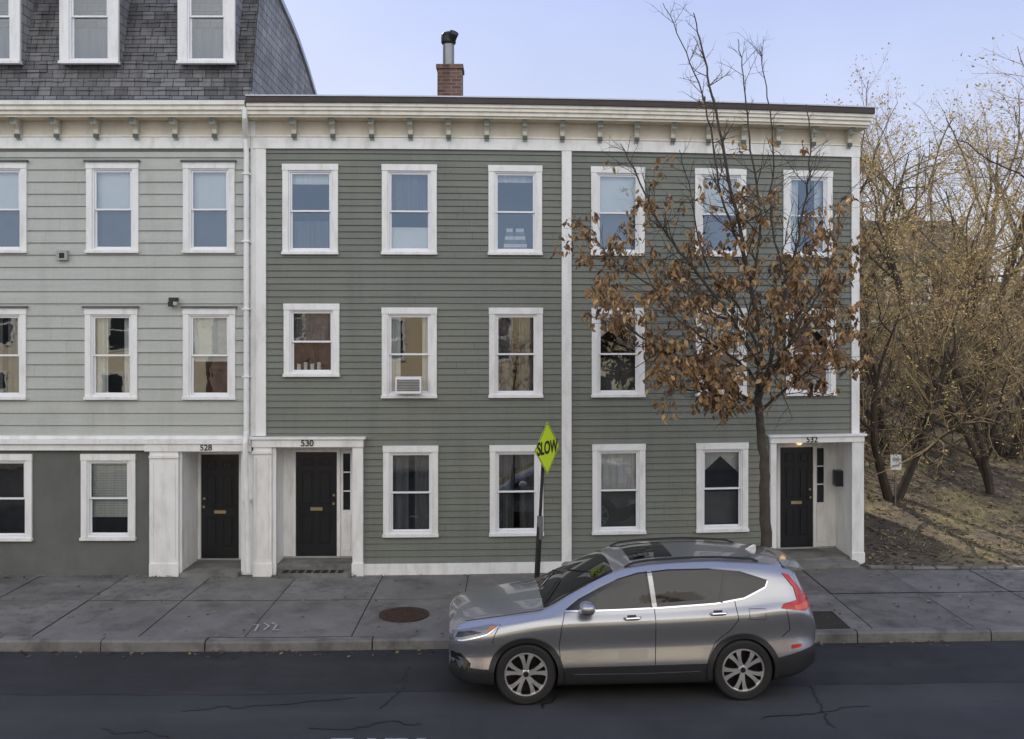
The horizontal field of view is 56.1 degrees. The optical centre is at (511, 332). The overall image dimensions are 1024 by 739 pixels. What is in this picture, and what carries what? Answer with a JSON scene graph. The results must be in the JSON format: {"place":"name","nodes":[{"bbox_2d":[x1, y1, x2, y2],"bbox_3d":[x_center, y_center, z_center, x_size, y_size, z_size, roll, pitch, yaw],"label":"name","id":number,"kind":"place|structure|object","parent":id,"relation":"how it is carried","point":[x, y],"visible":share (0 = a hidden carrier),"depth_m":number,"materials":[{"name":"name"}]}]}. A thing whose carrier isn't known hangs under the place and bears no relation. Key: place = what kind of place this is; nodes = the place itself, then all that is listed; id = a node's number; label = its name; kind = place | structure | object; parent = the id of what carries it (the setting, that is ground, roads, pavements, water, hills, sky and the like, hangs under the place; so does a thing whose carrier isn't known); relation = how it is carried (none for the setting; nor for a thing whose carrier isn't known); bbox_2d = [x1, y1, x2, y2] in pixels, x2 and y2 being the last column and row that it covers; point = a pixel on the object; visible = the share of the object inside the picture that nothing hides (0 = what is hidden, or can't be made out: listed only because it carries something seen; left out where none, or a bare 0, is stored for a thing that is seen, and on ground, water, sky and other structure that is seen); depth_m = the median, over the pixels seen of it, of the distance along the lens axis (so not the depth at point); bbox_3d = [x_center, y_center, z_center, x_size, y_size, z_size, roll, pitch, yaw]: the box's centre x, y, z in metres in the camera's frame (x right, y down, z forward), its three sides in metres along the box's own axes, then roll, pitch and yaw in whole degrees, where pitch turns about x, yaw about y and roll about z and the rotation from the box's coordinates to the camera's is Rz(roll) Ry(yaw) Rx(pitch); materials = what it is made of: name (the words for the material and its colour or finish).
{"place":"outdoors","nodes":[
{"label":"outdoors","id":0,"kind":"place"},
{"bbox_2d":[0,650,1023,738],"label":"road","id":1,"kind":"structure","parent":0,"point":[979,710],"depth_m":11.30,"materials":[{"name":"black asphalt"}]},
{"bbox_2d":[331,738,425,738],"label":"road marking","id":2,"kind":"object","parent":1,"relation":"on","point":[375,738],"visible":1,"depth_m":10.62,"materials":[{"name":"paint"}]},
{"bbox_2d":[0,640,1023,694],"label":"asphalt trench patch","id":3,"kind":"object","parent":1,"relation":"on","point":[160,673],"visible":0.74,"depth_m":12.77,"materials":[{"name":"black asphalt"}]},
{"bbox_2d":[17,574,1020,738],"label":"pavement cracks and spots","id":4,"kind":"object","parent":1,"relation":"on","point":[542,703],"visible":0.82,"depth_m":11.56,"materials":[{"name":"concrete"}]},
{"bbox_2d":[449,537,815,704],"bbox_3d":[1.483,3.638,12.519,4.652,1.707,2.246,0,0,0],"label":"parked car","id":5,"kind":"object","parent":1,"relation":"on","point":[730,618],"visible":1,"depth_m":11.73,"materials":[{"name":"paint"}]},
{"bbox_2d":[0,565,1023,638],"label":"sidewalk","id":6,"kind":"structure","parent":0,"point":[62,602],"depth_m":15.46,"materials":[{"name":"concrete"}]},
{"bbox_2d":[253,622,276,630],"bbox_3d":[-3.605,4.322,14.131,0.384,0.001,0.446,0,0,-17],"label":"chalk utility mark","id":7,"kind":"object","parent":6,"relation":"on","point":[266,627],"visible":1,"depth_m":14.14,"materials":[{"name":"paint"}]},
{"bbox_2d":[379,607,428,622],"bbox_3d":[-1.660,4.340,14.780,0.770,0.060,0.770,0,0,0],"label":"manhole cover","id":8,"kind":"object","parent":6,"relation":"on","point":[403,614],"visible":1,"depth_m":14.71,"materials":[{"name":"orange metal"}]},
{"bbox_2d":[534,422,558,577],"bbox_3d":[0.447,2.845,14.634,0.217,2.993,0.796,0,0,30],"label":"slow traffic sign","id":9,"kind":"object","parent":6,"relation":"on","point":[546,448],"visible":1,"depth_m":14.57,"materials":[{"name":"yellow metal"}]},
{"bbox_2d":[548,0,878,546],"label":"street tree","id":10,"kind":"object","parent":6,"relation":"on","point":[786,362],"visible":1,"depth_m":14.16,"materials":[{"name":"brown plant"}]},
{"bbox_2d":[812,611,849,628],"bbox_3d":[4.200,4.369,14.549,1.540,0.042,0.962,0,0,0],"label":"tree pit","id":11,"kind":"object","parent":6,"relation":"on","point":[832,621],"visible":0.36,"depth_m":14.47,"materials":[{"name":"soil"}]},
{"bbox_2d":[868,565,1023,570],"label":"stone edging","id":12,"kind":"object","parent":6,"relation":"on","point":[1014,567],"visible":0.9,"depth_m":17.58,"materials":[{"name":"stone"}]},
{"bbox_2d":[284,0,1023,281],"label":"sky","id":13,"kind":"structure","parent":0,"point":[619,49],"materials":[{"name":"blue"}]},
{"bbox_2d":[860,282,1023,569],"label":"hillside","id":14,"kind":"structure","parent":0,"point":[977,483],"depth_m":21.48,"materials":[{"name":"soil"}]},
{"bbox_2d":[0,422,1023,657],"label":"fallen leaves","id":15,"kind":"object","parent":14,"relation":"on","point":[871,559],"visible":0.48,"depth_m":19.19,"materials":[{"name":"brown plant"}]},
{"bbox_2d":[860,119,912,314],"bbox_3d":[11.331,-3.072,35.762,7.965,10.696,8.462,0,0,14],"label":"bare tree","id":16,"kind":"object","parent":14,"relation":"on","point":[861,297],"visible":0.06,"depth_m":36.07,"materials":[{"name":"brown plant"}]},
{"bbox_2d":[860,220,929,453],"bbox_3d":[9.416,0.110,26.941,5.069,6.807,5.385,0,0,-9],"label":"bare tree","id":17,"kind":"object","parent":14,"relation":"on","point":[871,371],"visible":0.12,"depth_m":26.00,"materials":[{"name":"brown plant"}]},
{"bbox_2d":[890,455,900,505],"bbox_3d":[8.634,3.369,21.625,0.240,1.263,0.056,0,0,0],"label":"notice sign","id":18,"kind":"object","parent":14,"relation":"on","point":[894,460],"visible":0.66,"depth_m":21.60,"materials":[{"name":"plastic"}]},
{"bbox_2d":[860,221,981,322],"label":"tan distant house","id":19,"kind":"structure","parent":14,"relation":"on","point":[883,282],"depth_m":55.18,"materials":[{"name":"beige"}]},
{"bbox_2d":[838,93,1004,328],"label":"bare tree","id":20,"kind":"object","parent":14,"relation":"on","point":[863,219],"visible":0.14,"depth_m":45.41,"materials":[{"name":"brown plant"}]},
{"bbox_2d":[824,54,1023,334],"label":"bare tree","id":21,"kind":"object","parent":14,"relation":"on","point":[974,172],"visible":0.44,"depth_m":41.75,"materials":[{"name":"brown plant"}]},
{"bbox_2d":[840,42,1008,309],"bbox_3d":[15.213,-5.205,39.919,10.000,12.641,9.413,0,0,45],"label":"bare tree","id":22,"kind":"object","parent":14,"relation":"on","point":[866,182],"visible":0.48,"depth_m":39.37,"materials":[{"name":"brown plant"}]},
{"bbox_2d":[860,129,999,339],"bbox_3d":[13.470,-3.464,37.773,11.684,10.228,6.221,0,0,18],"label":"bare tree","id":23,"kind":"object","parent":14,"relation":"on","point":[883,225],"visible":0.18,"depth_m":37.82,"materials":[{"name":"brown plant"}]},
{"bbox_2d":[860,232,1023,500],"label":"bare tree","id":24,"kind":"object","parent":14,"relation":"on","point":[905,481],"visible":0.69,"depth_m":21.59,"materials":[{"name":"brown plant"}]},
{"bbox_2d":[860,255,1023,494],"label":"bare tree","id":25,"kind":"object","parent":14,"relation":"on","point":[983,464],"visible":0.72,"depth_m":22.19,"materials":[{"name":"brown plant"}]},
{"bbox_2d":[860,131,1023,419],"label":"bare tree","id":26,"kind":"object","parent":14,"relation":"on","point":[899,280],"visible":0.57,"depth_m":29.46,"materials":[{"name":"brown plant"}]},
{"bbox_2d":[860,261,1023,472],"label":"brush undergrowth","id":27,"kind":"object","parent":14,"relation":"on","point":[912,410],"visible":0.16,"depth_m":27.09,"materials":[{"name":"brown plant"}]},
{"bbox_2d":[863,422,1023,556],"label":"dry grass tufts","id":28,"kind":"object","parent":14,"relation":"on","point":[948,505],"visible":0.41,"depth_m":20.68,"materials":[{"name":"beige plant"}]},
{"bbox_2d":[865,127,1023,451],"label":"bare tree","id":29,"kind":"object","parent":14,"relation":"on","point":[977,235],"visible":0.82,"depth_m":24.78,"materials":[{"name":"brown plant"}]},
{"bbox_2d":[872,206,1023,458],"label":"bare tree","id":30,"kind":"object","parent":14,"relation":"on","point":[1016,440],"visible":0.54,"depth_m":24.78,"materials":[{"name":"brown plant"}]},
{"bbox_2d":[911,33,1023,393],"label":"bare tree","id":31,"kind":"object","parent":14,"relation":"on","point":[996,181],"visible":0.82,"depth_m":30.48,"materials":[{"name":"brown plant"}]},
{"label":"ground","id":32,"kind":"structure","parent":0,"visible":0},
{"bbox_2d":[0,0,313,575],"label":"walls and mansard roof","id":33,"kind":"structure","parent":32,"relation":"on","point":[270,59],"depth_m":17.28,"materials":[{"name":"paint"}]},
{"bbox_2d":[0,0,316,578],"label":"trim and doors","id":34,"kind":"structure","parent":33,"relation":"attached to","point":[200,514],"depth_m":17.14,"materials":[{"name":"paint"}]},
{"bbox_2d":[0,151,250,434],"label":"clapboard siding","id":35,"kind":"object","parent":34,"relation":"attached to","point":[54,295],"visible":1,"depth_m":17.17,"materials":[{"name":"grey wood"}]},
{"bbox_2d":[0,0,250,532],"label":"window interiors","id":36,"kind":"object","parent":34,"relation":"attached to","point":[112,334],"depth_m":17.33,"materials":[{"name":"grey glass"}]},
{"bbox_2d":[200,445,211,450],"bbox_3d":[-5.429,2.034,17.043,0.209,0.105,0.008,0,0,0],"label":"lettering","id":37,"kind":"object","parent":34,"relation":"attached to","point":[206,447],"visible":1,"depth_m":17.04},
{"bbox_2d":[0,626,1023,651],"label":"kerb","id":38,"kind":"structure","parent":32,"relation":"on","point":[206,644],"depth_m":13.62,"materials":[{"name":"concrete"}]},
{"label":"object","id":39,"kind":"object","parent":32,"relation":"on","visible":0},
{"bbox_2d":[266,149,850,563],"bbox_3d":[0.975,0.420,17.494,11.085,7.420,0.230,0,0,-4],"label":"clapboard siding","id":40,"kind":"object","parent":39,"relation":"attached to","point":[462,281],"visible":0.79,"depth_m":17.30,"materials":[{"name":"grey wood"}]},
{"bbox_2d":[245,30,875,578],"bbox_3d":[0.988,-0.811,18.080,11.314,10.461,2.860,0,0,0],"label":"trim and doors","id":41,"kind":"structure","parent":39,"relation":"attached to","point":[309,510],"depth_m":17.32,"materials":[{"name":"wood"}]},
{"bbox_2d":[301,440,313,445],"bbox_3d":[-3.632,1.954,17.043,0.224,0.112,0.008,0,0,0],"label":"lettering","id":42,"kind":"object","parent":41,"relation":"attached to","point":[307,443],"visible":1,"depth_m":17.04},
{"bbox_2d":[292,174,825,528],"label":"window interiors","id":43,"kind":"object","parent":41,"relation":"attached to","point":[410,334],"depth_m":17.64,"materials":[{"name":"grey glass"}]}
]}

